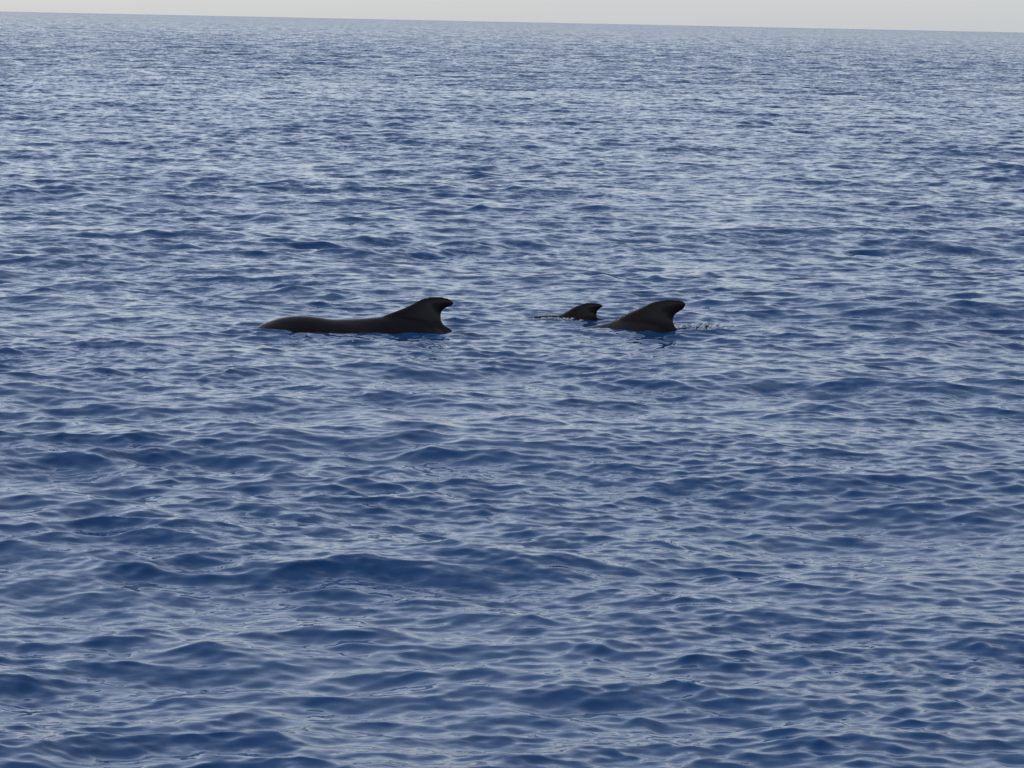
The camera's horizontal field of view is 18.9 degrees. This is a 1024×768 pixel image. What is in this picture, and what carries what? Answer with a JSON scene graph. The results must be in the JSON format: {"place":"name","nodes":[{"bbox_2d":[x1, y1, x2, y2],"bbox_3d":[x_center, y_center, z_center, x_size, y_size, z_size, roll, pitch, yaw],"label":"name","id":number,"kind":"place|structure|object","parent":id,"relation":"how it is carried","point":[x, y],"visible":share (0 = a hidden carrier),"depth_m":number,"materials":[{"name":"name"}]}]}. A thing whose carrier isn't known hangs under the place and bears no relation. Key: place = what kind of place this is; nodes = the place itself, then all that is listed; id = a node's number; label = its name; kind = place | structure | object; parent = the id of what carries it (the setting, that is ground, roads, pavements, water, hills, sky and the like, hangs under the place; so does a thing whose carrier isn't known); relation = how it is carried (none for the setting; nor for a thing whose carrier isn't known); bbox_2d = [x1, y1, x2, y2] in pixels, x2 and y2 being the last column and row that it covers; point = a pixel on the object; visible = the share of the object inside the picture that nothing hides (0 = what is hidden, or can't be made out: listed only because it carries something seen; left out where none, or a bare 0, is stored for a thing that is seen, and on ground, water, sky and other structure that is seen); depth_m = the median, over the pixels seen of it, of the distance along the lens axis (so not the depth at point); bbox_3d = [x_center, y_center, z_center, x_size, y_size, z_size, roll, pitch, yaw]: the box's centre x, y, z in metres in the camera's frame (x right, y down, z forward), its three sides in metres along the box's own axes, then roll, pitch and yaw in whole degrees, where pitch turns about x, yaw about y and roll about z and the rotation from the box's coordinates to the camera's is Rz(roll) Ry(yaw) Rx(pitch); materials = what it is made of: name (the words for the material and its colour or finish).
{"place":"outdoors","nodes":[
{"label":"outdoors","id":0,"kind":"place"},
{"bbox_2d":[0,11,1023,767],"bbox_3d":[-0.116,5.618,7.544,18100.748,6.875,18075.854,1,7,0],"label":"sea","id":1,"kind":"structure","parent":0,"point":[252,545],"depth_m":26.77,"materials":[{"name":"blue liquid"}]},
{"bbox_2d":[256,297,452,333],"bbox_3d":[-0.560,-0.340,32.572,4.433,1.165,1.535,0,7,-8],"label":"pilot whale","id":2,"kind":"object","parent":1,"relation":"on","point":[422,315],"visible":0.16,"depth_m":32.29},
{"bbox_2d":[521,315,576,320],"bbox_3d":[0.507,-0.720,34.172,0.660,0.091,0.620,4,7,25],"label":"spray","id":3,"kind":"object","parent":1,"relation":"on","point":[552,317],"visible":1,"depth_m":34.10,"materials":[{"name":"white liquid"}]},
{"bbox_2d":[528,303,605,320],"bbox_3d":[1.139,-0.407,34.165,3.225,0.975,1.536,3,7,12],"label":"pilot whale","id":4,"kind":"object","parent":1,"relation":"on","point":[587,311],"visible":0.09,"depth_m":34.16},
{"bbox_2d":[588,300,684,332],"bbox_3d":[1.901,-0.327,33.026,4.349,1.140,1.536,3,7,18],"label":"pilot whale","id":5,"kind":"object","parent":1,"relation":"on","point":[657,316],"visible":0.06,"depth_m":33.05},
{"bbox_2d":[674,322,742,328],"bbox_3d":[2.074,-0.625,33.504,1.106,0.126,0.718,3,7,12],"label":"spray","id":6,"kind":"object","parent":1,"relation":"on","point":[698,326],"visible":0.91,"depth_m":33.39,"materials":[{"name":"white liquid"}]},
{"bbox_2d":[0,0,1023,32],"label":"sky","id":7,"kind":"structure","parent":0,"point":[928,15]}
]}

